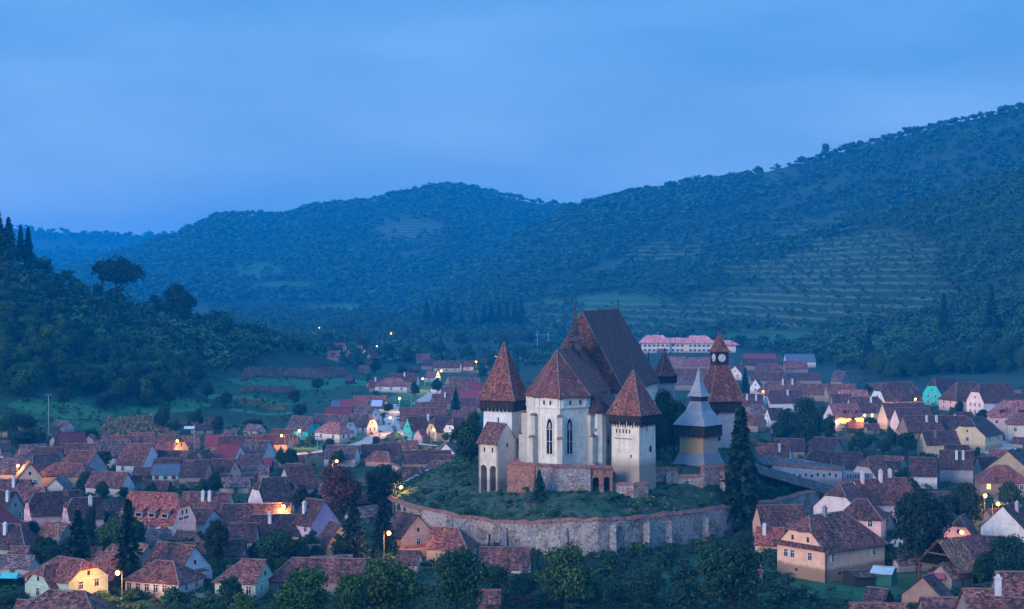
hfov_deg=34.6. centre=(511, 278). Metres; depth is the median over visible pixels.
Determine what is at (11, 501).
house
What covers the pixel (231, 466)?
house
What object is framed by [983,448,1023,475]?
house
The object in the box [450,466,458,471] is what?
shrub
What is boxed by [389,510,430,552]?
house
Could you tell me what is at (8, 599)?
broadleaf tree
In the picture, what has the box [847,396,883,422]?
house
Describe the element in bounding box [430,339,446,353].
broadleaf tree
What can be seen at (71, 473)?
house
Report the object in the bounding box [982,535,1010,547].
outbuilding
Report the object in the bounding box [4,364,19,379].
broadleaf tree
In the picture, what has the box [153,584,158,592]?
window
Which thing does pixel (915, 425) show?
house
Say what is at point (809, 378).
house
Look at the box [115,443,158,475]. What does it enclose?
house
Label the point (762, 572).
outbuilding
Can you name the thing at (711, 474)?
terrace wall
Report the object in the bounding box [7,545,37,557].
shed
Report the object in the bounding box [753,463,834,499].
covered stairway
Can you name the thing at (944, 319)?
spruce tree
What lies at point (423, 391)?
verge
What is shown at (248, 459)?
house
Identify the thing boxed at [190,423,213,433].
outbuilding
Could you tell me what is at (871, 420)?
shrub
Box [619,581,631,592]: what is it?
shrub
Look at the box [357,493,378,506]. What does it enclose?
outbuilding
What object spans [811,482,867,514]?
house
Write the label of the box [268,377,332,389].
meadow strip
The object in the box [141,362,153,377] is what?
broadleaf tree
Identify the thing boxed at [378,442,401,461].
house
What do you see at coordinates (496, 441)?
gatehouse
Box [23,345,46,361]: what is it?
broadleaf tree
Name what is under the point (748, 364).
house
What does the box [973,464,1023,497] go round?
house
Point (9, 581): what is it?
shrub
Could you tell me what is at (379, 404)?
house
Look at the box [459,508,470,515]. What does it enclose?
shrub
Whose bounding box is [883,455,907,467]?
outbuilding
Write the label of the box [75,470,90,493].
broadleaf tree
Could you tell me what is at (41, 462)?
house
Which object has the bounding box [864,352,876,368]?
broadleaf tree
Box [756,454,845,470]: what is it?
wall walk
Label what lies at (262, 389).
maize field
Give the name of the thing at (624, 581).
shrub
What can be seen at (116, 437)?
house
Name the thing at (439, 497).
shrub
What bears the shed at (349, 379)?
on the ground at (408, 226)
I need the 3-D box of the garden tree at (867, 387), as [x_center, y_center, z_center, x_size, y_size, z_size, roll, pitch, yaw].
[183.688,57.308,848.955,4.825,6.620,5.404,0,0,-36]
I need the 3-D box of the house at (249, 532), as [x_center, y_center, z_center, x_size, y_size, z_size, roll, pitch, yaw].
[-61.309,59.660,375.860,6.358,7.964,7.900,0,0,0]
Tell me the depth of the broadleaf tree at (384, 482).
435.34 m
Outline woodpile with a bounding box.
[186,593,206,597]
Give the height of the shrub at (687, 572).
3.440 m
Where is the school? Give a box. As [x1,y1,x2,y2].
[639,335,738,352]
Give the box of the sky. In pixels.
[0,0,1023,235]
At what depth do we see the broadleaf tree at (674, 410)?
423.68 m
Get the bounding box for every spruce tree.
[0,213,8,252]
[0,217,19,253]
[14,225,27,259]
[21,227,35,262]
[61,510,90,558]
[111,498,143,590]
[341,493,372,558]
[366,498,398,555]
[419,300,432,326]
[432,302,441,324]
[442,298,452,326]
[450,388,460,412]
[457,314,465,325]
[470,310,478,327]
[478,304,487,324]
[487,302,495,327]
[495,301,502,326]
[501,300,510,324]
[510,296,519,324]
[517,295,525,325]
[530,470,548,501]
[720,405,763,531]
[740,368,749,391]
[862,328,873,358]
[935,293,949,333]
[980,285,1000,330]
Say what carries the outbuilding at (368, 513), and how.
on the ground at (408, 226)
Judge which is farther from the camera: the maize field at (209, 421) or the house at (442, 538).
the maize field at (209, 421)
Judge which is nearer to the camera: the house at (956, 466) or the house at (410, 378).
the house at (956, 466)
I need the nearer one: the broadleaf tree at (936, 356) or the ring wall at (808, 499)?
the ring wall at (808, 499)
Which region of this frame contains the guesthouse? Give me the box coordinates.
[118,491,197,535]
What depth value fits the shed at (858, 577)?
331.06 m
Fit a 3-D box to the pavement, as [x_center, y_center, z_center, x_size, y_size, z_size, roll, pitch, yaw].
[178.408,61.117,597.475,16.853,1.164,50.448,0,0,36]
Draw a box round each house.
[0,458,28,478]
[0,477,33,495]
[0,490,23,519]
[0,505,29,529]
[0,522,48,557]
[14,460,43,486]
[17,453,60,471]
[22,555,110,594]
[22,589,121,608]
[23,489,81,526]
[33,447,64,459]
[39,463,96,487]
[59,443,93,456]
[59,450,109,470]
[61,495,104,535]
[84,471,135,496]
[92,544,119,562]
[93,554,134,594]
[101,435,131,442]
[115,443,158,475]
[122,559,206,597]
[129,432,156,443]
[141,540,212,578]
[151,464,180,481]
[152,458,181,466]
[153,433,189,450]
[156,450,197,461]
[181,490,234,525]
[210,458,241,477]
[212,558,274,599]
[214,443,245,458]
[217,436,263,447]
[222,503,291,528]
[228,522,259,548]
[237,454,263,465]
[242,439,275,462]
[247,476,293,513]
[249,511,299,544]
[252,434,292,451]
[268,557,367,594]
[270,429,294,446]
[280,464,318,493]
[284,415,320,439]
[293,497,341,537]
[313,422,353,442]
[314,413,357,437]
[323,445,360,466]
[324,407,352,414]
[327,350,339,361]
[328,343,346,351]
[331,400,340,406]
[340,399,357,406]
[344,349,357,357]
[348,413,377,434]
[353,395,387,405]
[354,405,382,425]
[361,349,374,356]
[361,444,382,463]
[366,353,380,358]
[367,399,386,413]
[368,377,382,391]
[374,378,410,392]
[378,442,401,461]
[388,372,419,385]
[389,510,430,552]
[395,466,425,481]
[400,407,436,428]
[402,414,437,439]
[415,401,446,413]
[416,354,430,363]
[421,359,435,369]
[422,460,451,469]
[424,371,440,381]
[425,416,454,441]
[425,526,479,560]
[431,392,450,408]
[433,454,453,459]
[434,361,461,372]
[440,442,455,454]
[441,386,464,401]
[443,417,465,441]
[450,378,479,389]
[451,410,467,422]
[459,390,478,398]
[460,397,480,412]
[462,407,476,414]
[463,361,473,370]
[469,383,484,393]
[478,546,531,574]
[668,356,685,367]
[673,368,706,378]
[675,376,695,389]
[679,357,709,369]
[729,359,735,368]
[731,365,748,379]
[740,358,781,370]
[742,394,762,412]
[743,354,775,357]
[746,413,766,431]
[749,372,787,384]
[749,378,762,393]
[750,404,765,415]
[751,504,806,536]
[754,523,785,554]
[755,363,783,371]
[756,378,801,394]
[756,443,792,458]
[763,389,804,411]
[764,407,783,427]
[774,438,805,457]
[774,505,889,582]
[782,361,807,373]
[783,354,815,367]
[789,373,821,383]
[796,384,825,400]
[802,450,834,463]
[807,436,844,451]
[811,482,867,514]
[823,384,856,402]
[829,394,851,402]
[829,452,863,470]
[830,371,850,383]
[838,389,868,395]
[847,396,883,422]
[847,602,906,608]
[851,455,894,477]
[853,468,914,521]
[871,382,922,402]
[877,402,924,428]
[889,407,931,432]
[896,415,944,439]
[899,573,953,608]
[909,456,937,488]
[916,596,958,608]
[922,377,956,405]
[938,382,977,410]
[939,415,968,429]
[939,450,973,483]
[942,513,979,537]
[944,444,968,450]
[954,416,1003,450]
[954,574,1001,608]
[965,382,1017,415]
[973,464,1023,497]
[979,500,1023,543]
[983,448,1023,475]
[986,400,1023,434]
[989,571,1023,596]
[991,595,1023,608]
[1004,412,1023,442]
[1016,393,1023,399]
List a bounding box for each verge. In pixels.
[292,421,399,449]
[387,385,449,402]
[392,424,431,441]
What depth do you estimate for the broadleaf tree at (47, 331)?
773.95 m
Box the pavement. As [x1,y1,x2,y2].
[980,441,1015,453]
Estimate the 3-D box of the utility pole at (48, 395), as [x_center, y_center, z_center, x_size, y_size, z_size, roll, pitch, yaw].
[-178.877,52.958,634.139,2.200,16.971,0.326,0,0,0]
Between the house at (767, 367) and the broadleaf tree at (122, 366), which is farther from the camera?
the house at (767, 367)
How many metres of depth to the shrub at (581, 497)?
379.08 m
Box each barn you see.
[53,432,87,446]
[92,440,128,467]
[178,459,213,486]
[401,450,451,467]
[914,534,991,585]
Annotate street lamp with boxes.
[115,570,122,606]
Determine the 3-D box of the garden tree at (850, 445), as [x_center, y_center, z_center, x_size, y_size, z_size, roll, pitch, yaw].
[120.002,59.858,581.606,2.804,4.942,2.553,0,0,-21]
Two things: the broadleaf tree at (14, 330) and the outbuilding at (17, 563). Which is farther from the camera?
the broadleaf tree at (14, 330)
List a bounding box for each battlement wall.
[772,463,841,484]
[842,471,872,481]
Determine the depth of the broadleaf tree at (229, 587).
308.79 m
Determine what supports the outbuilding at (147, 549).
on the ground at (408, 226)
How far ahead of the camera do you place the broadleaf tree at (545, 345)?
1285.53 m
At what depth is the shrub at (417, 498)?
413.57 m
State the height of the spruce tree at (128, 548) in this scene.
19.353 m
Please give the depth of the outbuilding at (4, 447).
582.41 m
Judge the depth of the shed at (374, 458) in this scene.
540.65 m
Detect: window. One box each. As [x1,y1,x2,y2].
[36,587,39,595]
[78,581,83,589]
[94,578,98,586]
[126,582,131,589]
[135,583,140,589]
[144,583,149,591]
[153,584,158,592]
[162,585,166,592]
[184,583,187,591]
[246,586,251,594]
[416,538,420,543]
[545,417,553,455]
[565,417,573,455]
[784,548,787,556]
[790,549,794,557]
[807,552,811,560]
[831,553,834,561]
[867,521,872,526]
[872,547,875,555]
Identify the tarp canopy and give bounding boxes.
[0,572,21,585]
[184,426,193,434]
[928,572,945,578]
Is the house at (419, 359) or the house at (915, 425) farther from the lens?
the house at (419, 359)
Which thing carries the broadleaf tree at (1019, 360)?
on the ground at (408, 226)
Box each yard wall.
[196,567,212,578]
[388,461,400,470]
[401,544,426,556]
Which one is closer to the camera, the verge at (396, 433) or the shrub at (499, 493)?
the shrub at (499, 493)
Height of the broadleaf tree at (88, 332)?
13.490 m
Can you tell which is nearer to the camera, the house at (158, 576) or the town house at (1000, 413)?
the house at (158, 576)
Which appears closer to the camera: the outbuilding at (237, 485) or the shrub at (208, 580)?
the shrub at (208, 580)
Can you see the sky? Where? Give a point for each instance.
(138, 117)
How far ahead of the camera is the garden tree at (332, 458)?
530.94 m
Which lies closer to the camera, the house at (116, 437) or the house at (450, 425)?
the house at (116, 437)
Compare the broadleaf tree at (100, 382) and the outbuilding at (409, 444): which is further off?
the broadleaf tree at (100, 382)
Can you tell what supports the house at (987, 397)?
on the ground at (408, 226)
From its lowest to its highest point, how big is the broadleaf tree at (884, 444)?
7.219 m
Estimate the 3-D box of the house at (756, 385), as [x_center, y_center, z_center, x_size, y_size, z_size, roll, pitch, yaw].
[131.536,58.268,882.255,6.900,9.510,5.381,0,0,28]
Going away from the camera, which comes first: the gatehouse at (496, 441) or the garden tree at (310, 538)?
the garden tree at (310, 538)
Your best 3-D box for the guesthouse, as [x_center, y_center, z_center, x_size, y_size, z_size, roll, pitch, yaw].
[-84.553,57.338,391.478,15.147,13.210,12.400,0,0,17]
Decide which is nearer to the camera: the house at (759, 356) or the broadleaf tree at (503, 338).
the house at (759, 356)
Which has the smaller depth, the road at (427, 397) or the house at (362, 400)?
the house at (362, 400)
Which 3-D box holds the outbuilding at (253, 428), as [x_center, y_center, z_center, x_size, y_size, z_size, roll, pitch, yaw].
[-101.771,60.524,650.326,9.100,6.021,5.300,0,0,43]
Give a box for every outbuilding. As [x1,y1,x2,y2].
[0,427,15,437]
[0,440,10,444]
[0,443,13,453]
[0,451,15,457]
[0,554,40,574]
[14,448,33,457]
[19,444,46,450]
[37,521,70,544]
[47,475,71,490]
[48,435,55,445]
[51,420,74,432]
[67,546,103,562]
[86,434,95,442]
[101,499,122,515]
[132,467,152,481]
[135,543,152,563]
[141,527,172,547]
[171,529,202,541]
[175,541,205,555]
[181,435,200,448]
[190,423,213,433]
[219,478,251,492]
[221,429,238,435]
[240,465,269,479]
[243,424,266,435]
[248,540,259,558]
[280,455,304,467]
[281,463,302,471]
[282,544,320,560]
[294,434,300,444]
[310,554,352,558]
[319,485,331,502]
[343,504,378,523]
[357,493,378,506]
[358,366,370,373]
[365,357,371,363]
[398,440,418,453]
[408,366,419,372]
[446,376,458,384]
[752,559,763,578]
[846,421,863,432]
[863,423,880,433]
[868,383,879,391]
[877,443,897,452]
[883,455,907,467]
[885,460,902,472]
[885,550,931,571]
[886,514,894,534]
[931,491,956,498]
[932,562,971,589]
[953,411,973,417]
[981,508,998,524]
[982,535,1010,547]
[988,449,1008,458]
[993,490,1022,506]
[1011,437,1023,448]
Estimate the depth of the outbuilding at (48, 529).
387.61 m
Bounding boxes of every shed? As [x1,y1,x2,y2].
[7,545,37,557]
[13,599,33,608]
[20,486,48,502]
[140,480,173,491]
[197,449,215,460]
[204,435,220,449]
[219,473,231,478]
[223,538,247,564]
[262,458,273,470]
[345,376,354,383]
[364,451,398,466]
[396,549,423,571]
[477,589,500,608]
[841,569,874,586]
[861,586,894,601]
[870,565,897,585]
[973,456,996,475]
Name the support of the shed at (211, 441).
on the ground at (408, 226)
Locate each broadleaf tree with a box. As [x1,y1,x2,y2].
[0,300,20,314]
[0,411,19,431]
[0,591,32,607]
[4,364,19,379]
[5,358,17,368]
[7,428,38,443]
[8,323,22,343]
[8,368,37,396]
[10,344,30,364]
[17,413,38,428]
[18,316,37,332]
[23,326,36,337]
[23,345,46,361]
[28,335,49,353]
[28,363,41,393]
[35,319,47,333]
[37,545,63,562]
[38,324,56,341]
[47,348,63,369]
[55,386,73,408]
[56,313,71,334]
[73,370,97,396]
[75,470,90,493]
[79,364,98,392]
[82,504,96,539]
[83,328,96,342]
[83,428,100,436]
[91,254,145,309]
[92,364,107,391]
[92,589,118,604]
[95,480,109,500]
[96,395,108,407]
[96,515,121,547]
[100,389,119,404]
[108,377,126,400]
[110,378,129,403]
[117,364,143,378]
[133,516,145,543]
[136,376,152,400]
[137,373,162,400]
[138,378,154,406]
[139,355,155,361]
[140,392,151,405]
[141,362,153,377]
[149,294,161,312]
[150,360,166,372]
[153,404,170,426]
[159,378,178,405]
[162,283,197,319]
[165,367,183,381]
[165,420,181,430]
[173,367,193,396]
[187,409,203,425]
[195,368,206,382]
[200,378,213,400]
[203,518,230,563]
[211,415,223,431]
[216,575,243,601]
[218,391,232,407]
[227,592,260,608]
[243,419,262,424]
[254,531,292,569]
[254,600,278,608]
[273,566,330,608]
[274,448,287,462]
[284,448,298,463]
[287,539,309,557]
[288,390,299,405]
[292,404,306,415]
[292,484,309,508]
[311,378,324,391]
[319,463,362,516]
[321,331,335,342]
[332,571,370,608]
[357,338,370,348]
[358,557,428,608]
[364,463,402,504]
[369,361,380,373]
[370,319,379,327]
[372,391,378,395]
[380,343,395,362]
[383,403,393,413]
[396,364,407,372]
[399,326,410,339]
[401,344,413,366]
[410,382,419,396]
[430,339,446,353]
[431,377,442,390]
[432,546,489,608]
[447,410,481,464]
[454,331,467,346]
[460,343,475,356]
[477,366,488,379]
[480,564,512,593]
[484,351,496,371]
[497,333,509,345]
[505,570,538,603]
[512,345,527,362]
[524,331,535,343]
[533,541,595,607]
[540,341,552,356]
[593,580,620,608]
[596,270,603,278]
[626,565,661,606]
[653,387,672,450]
[655,401,671,459]
[663,397,685,457]
[665,580,699,608]
[696,542,763,608]
[713,407,720,440]
[736,341,744,349]
[754,345,763,352]
[755,483,774,499]
[770,409,795,441]
[770,485,791,499]
[787,394,823,451]
[797,156,806,162]
[815,356,824,364]
[821,143,829,152]
[821,414,835,437]
[835,359,845,369]
[851,429,877,451]
[854,358,867,373]
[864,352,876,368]
[867,355,886,377]
[871,356,887,379]
[875,438,890,452]
[884,362,900,380]
[884,539,898,565]
[885,426,897,444]
[890,487,953,562]
[893,432,917,456]
[895,358,908,376]
[898,362,909,377]
[909,477,919,491]
[931,348,940,370]
[932,352,950,373]
[932,353,939,370]
[935,494,956,528]
[945,351,953,370]
[947,356,954,372]
[949,481,985,522]
[951,356,966,373]
[953,350,967,371]
[954,401,963,411]
[965,361,980,372]
[966,351,979,373]
[972,552,991,583]
[976,409,987,417]
[982,534,1023,577]
[988,344,998,365]
[997,480,1022,505]
[1010,351,1018,366]
[1015,346,1023,369]
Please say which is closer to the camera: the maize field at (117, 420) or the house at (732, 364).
the maize field at (117, 420)
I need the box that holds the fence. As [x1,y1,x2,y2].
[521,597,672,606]
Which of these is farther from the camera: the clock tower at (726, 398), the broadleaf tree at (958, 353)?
the broadleaf tree at (958, 353)
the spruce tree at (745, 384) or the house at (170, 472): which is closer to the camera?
the house at (170, 472)
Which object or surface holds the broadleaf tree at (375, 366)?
on the ground at (408, 226)
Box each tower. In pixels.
[476,342,526,457]
[606,360,661,488]
[655,348,678,399]
[673,368,724,466]
[703,322,746,447]
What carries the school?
on the ground at (408, 226)
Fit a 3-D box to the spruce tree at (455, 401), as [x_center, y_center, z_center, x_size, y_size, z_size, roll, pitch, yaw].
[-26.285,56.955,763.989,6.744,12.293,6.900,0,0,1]
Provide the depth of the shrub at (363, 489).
473.08 m
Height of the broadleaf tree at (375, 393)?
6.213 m
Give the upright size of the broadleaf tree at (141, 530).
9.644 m
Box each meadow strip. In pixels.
[7,397,113,418]
[122,396,212,412]
[199,393,291,404]
[224,375,347,392]
[229,408,293,414]
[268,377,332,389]
[331,377,367,385]
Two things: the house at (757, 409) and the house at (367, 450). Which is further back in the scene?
the house at (757, 409)
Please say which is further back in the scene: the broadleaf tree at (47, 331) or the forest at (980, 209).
the forest at (980, 209)
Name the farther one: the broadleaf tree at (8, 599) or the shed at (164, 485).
the shed at (164, 485)
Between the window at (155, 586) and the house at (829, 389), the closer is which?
the window at (155, 586)
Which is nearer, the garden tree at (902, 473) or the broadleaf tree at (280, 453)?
the garden tree at (902, 473)
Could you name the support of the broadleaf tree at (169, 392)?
on the ground at (408, 226)
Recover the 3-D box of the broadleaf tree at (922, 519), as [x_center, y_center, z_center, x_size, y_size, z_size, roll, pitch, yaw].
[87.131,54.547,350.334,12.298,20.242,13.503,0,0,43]
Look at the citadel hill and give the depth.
394.48 m
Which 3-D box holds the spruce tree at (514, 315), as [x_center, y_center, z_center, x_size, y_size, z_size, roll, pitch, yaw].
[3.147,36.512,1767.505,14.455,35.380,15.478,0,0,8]
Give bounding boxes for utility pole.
[46,394,51,436]
[53,520,62,544]
[191,422,197,449]
[536,331,549,350]
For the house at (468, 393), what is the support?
on the ground at (408, 226)
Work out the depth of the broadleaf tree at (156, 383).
736.73 m
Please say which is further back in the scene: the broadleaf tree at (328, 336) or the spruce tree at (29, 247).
the broadleaf tree at (328, 336)
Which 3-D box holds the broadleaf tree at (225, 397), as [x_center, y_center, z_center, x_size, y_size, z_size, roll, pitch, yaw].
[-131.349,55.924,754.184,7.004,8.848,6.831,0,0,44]
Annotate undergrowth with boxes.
[0,378,1023,608]
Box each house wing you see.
[24,563,58,598]
[843,498,887,538]
[916,430,960,457]
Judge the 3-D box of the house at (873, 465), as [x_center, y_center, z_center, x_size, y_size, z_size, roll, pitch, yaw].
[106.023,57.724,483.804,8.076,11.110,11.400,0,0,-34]
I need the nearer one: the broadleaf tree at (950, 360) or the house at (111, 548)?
the house at (111, 548)
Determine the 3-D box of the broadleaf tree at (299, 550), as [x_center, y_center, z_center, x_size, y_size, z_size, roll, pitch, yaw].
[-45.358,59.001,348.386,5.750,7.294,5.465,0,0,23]
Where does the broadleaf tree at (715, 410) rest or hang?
on the citadel hill
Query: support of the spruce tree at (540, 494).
on the citadel hill
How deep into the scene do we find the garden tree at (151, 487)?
449.64 m
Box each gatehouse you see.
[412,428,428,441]
[476,421,517,492]
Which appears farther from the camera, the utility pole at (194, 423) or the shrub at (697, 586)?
the utility pole at (194, 423)
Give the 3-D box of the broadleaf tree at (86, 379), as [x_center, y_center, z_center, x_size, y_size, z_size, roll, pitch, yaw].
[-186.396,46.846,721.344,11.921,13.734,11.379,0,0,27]
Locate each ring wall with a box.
[386,495,422,516]
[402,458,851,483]
[421,504,733,556]
[744,480,849,529]
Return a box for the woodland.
[0,241,1023,372]
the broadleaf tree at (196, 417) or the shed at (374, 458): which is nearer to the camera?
the shed at (374, 458)
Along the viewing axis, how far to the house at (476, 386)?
882.05 m
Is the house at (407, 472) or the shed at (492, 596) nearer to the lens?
the shed at (492, 596)
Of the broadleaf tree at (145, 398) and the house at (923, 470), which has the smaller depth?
the house at (923, 470)
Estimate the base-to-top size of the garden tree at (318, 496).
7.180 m
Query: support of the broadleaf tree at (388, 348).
on the ground at (408, 226)
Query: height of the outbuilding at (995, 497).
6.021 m
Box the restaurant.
[823,403,869,430]
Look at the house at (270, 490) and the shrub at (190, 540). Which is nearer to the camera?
the shrub at (190, 540)
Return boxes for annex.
[193,508,222,534]
[318,520,345,554]
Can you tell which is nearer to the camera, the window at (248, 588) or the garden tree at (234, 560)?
the window at (248, 588)
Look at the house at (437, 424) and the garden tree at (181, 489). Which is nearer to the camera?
the garden tree at (181, 489)
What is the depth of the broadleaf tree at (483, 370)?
1018.32 m
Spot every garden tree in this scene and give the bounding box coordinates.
[28,520,39,533]
[31,535,47,557]
[36,431,45,443]
[85,535,95,545]
[98,450,111,464]
[104,511,110,521]
[119,486,128,497]
[143,481,157,491]
[178,486,189,495]
[195,478,208,491]
[207,471,223,491]
[230,556,239,564]
[273,558,286,568]
[282,529,292,542]
[297,529,319,544]
[309,488,318,497]
[309,545,325,555]
[314,494,325,499]
[322,438,334,450]
[328,454,339,466]
[330,532,352,554]
[334,449,345,464]
[366,374,371,381]
[372,436,379,443]
[441,432,448,440]
[738,529,752,547]
[817,405,825,414]
[847,441,854,451]
[863,384,871,392]
[896,469,908,477]
[974,447,980,456]
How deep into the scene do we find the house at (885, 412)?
658.96 m
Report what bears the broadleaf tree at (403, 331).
on the ground at (408, 226)
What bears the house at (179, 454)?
on the ground at (408, 226)
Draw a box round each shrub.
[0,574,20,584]
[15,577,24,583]
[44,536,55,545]
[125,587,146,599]
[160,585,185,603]
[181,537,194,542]
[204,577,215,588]
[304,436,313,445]
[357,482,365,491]
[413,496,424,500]
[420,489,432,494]
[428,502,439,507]
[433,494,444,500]
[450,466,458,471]
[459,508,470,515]
[462,480,473,485]
[463,509,481,514]
[495,490,503,495]
[544,510,559,516]
[567,512,576,517]
[577,495,588,499]
[592,564,621,575]
[598,550,619,560]
[600,553,628,568]
[601,495,615,500]
[618,579,630,586]
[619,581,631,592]
[626,550,640,556]
[627,542,652,553]
[628,503,640,507]
[650,500,660,504]
[651,542,677,551]
[653,549,675,568]
[661,546,679,558]
[674,566,698,581]
[684,580,710,592]
[693,539,713,549]
[694,546,715,558]
[698,582,711,595]
[704,498,712,503]
[754,590,779,600]
[755,438,768,442]
[755,579,766,591]
[756,592,781,606]
[766,552,776,565]
[767,576,795,589]
[778,586,808,603]
[864,417,876,422]
[875,450,894,456]
[918,451,938,460]
[949,407,955,413]
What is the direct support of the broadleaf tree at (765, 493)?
on the citadel hill
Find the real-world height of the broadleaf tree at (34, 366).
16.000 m
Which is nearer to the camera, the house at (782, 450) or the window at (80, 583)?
the window at (80, 583)
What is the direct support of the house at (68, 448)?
on the ground at (408, 226)
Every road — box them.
[297,404,399,454]
[412,389,440,403]
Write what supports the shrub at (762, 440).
on the ground at (408, 226)
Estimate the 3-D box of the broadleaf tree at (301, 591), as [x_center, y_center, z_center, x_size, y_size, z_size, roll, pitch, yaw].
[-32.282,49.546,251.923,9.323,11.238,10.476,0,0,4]
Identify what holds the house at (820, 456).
on the ground at (408, 226)
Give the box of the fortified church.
[515,299,659,464]
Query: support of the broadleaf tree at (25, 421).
on the ground at (408, 226)
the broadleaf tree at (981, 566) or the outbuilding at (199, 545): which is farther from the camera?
the outbuilding at (199, 545)
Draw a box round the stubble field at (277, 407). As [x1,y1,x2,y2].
[233,397,284,410]
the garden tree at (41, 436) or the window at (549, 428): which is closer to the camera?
the window at (549, 428)
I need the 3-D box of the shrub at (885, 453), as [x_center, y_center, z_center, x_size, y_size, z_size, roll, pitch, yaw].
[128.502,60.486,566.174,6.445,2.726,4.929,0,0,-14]
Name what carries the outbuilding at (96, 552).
on the ground at (408, 226)
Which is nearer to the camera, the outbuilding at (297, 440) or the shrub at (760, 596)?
the shrub at (760, 596)
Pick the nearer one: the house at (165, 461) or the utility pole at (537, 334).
the house at (165, 461)
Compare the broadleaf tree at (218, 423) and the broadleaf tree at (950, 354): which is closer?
the broadleaf tree at (218, 423)
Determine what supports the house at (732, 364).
on the ground at (408, 226)
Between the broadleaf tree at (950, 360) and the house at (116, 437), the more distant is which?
the broadleaf tree at (950, 360)
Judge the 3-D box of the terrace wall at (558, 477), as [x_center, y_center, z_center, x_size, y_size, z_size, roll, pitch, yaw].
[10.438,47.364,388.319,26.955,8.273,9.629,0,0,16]
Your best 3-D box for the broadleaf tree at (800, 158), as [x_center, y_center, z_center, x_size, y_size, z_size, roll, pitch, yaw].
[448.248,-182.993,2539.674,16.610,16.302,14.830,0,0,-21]
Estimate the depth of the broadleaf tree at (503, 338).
1376.62 m
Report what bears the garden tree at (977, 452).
on the ground at (408, 226)
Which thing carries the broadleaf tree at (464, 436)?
on the citadel hill
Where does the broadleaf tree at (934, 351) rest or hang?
on the ground at (408, 226)
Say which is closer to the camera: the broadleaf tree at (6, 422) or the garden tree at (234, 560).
the garden tree at (234, 560)
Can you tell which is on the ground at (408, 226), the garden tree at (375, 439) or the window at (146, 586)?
the garden tree at (375, 439)
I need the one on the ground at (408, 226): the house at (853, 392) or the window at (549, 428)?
the house at (853, 392)
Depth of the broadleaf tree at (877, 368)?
942.27 m
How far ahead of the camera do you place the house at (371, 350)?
1221.60 m
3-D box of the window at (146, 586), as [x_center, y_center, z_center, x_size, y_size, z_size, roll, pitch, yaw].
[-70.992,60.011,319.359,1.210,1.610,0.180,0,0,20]
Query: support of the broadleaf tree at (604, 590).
on the ground at (408, 226)
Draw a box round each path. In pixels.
[394,422,438,445]
[890,537,905,546]
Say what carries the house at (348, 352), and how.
on the ground at (408, 226)
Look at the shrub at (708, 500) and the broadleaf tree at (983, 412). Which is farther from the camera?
the broadleaf tree at (983, 412)
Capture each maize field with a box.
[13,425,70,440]
[98,413,179,434]
[168,417,214,425]
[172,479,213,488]
[240,384,295,393]
[241,366,346,380]
[307,362,331,369]
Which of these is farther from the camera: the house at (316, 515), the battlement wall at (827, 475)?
the battlement wall at (827, 475)
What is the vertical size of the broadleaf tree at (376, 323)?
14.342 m
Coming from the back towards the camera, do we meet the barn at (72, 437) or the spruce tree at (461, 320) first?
the spruce tree at (461, 320)
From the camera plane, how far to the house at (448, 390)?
832.20 m
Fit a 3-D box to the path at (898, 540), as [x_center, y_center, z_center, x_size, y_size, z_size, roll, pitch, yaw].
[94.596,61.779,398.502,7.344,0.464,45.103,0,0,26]
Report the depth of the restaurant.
669.25 m
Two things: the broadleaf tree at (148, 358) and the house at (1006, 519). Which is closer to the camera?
the house at (1006, 519)
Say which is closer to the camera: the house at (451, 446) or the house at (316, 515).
the house at (316, 515)
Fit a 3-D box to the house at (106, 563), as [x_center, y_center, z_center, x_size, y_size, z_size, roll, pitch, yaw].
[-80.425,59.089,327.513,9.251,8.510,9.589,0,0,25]
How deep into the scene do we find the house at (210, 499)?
413.17 m
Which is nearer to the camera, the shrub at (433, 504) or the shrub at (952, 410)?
the shrub at (433, 504)
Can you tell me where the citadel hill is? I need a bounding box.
[386,444,770,531]
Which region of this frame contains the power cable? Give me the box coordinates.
[147,512,285,522]
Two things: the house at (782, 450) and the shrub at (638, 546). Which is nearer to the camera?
the shrub at (638, 546)
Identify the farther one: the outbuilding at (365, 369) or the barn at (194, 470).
the outbuilding at (365, 369)
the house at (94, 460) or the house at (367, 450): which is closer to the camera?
the house at (94, 460)
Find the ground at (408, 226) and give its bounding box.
[0,108,1023,608]
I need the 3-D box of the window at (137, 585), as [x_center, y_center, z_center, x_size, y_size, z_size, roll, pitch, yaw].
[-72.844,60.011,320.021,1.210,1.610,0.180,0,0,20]
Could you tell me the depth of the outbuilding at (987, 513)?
411.98 m
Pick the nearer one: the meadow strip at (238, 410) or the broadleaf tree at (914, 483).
the broadleaf tree at (914, 483)
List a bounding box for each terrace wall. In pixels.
[506,460,612,492]
[613,481,648,497]
[656,464,749,490]
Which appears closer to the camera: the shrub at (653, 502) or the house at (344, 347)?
the shrub at (653, 502)
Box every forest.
[0,224,166,269]
[40,166,764,302]
[357,102,1023,317]
[555,163,1023,360]
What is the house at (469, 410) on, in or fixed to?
on the ground at (408, 226)
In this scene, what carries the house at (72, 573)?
on the ground at (408, 226)
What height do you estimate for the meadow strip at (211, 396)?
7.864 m
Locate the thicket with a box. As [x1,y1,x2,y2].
[207,236,583,365]
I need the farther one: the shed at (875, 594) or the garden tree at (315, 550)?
the garden tree at (315, 550)
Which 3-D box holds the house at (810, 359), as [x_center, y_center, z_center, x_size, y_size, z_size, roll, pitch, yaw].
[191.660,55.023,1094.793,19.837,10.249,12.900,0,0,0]

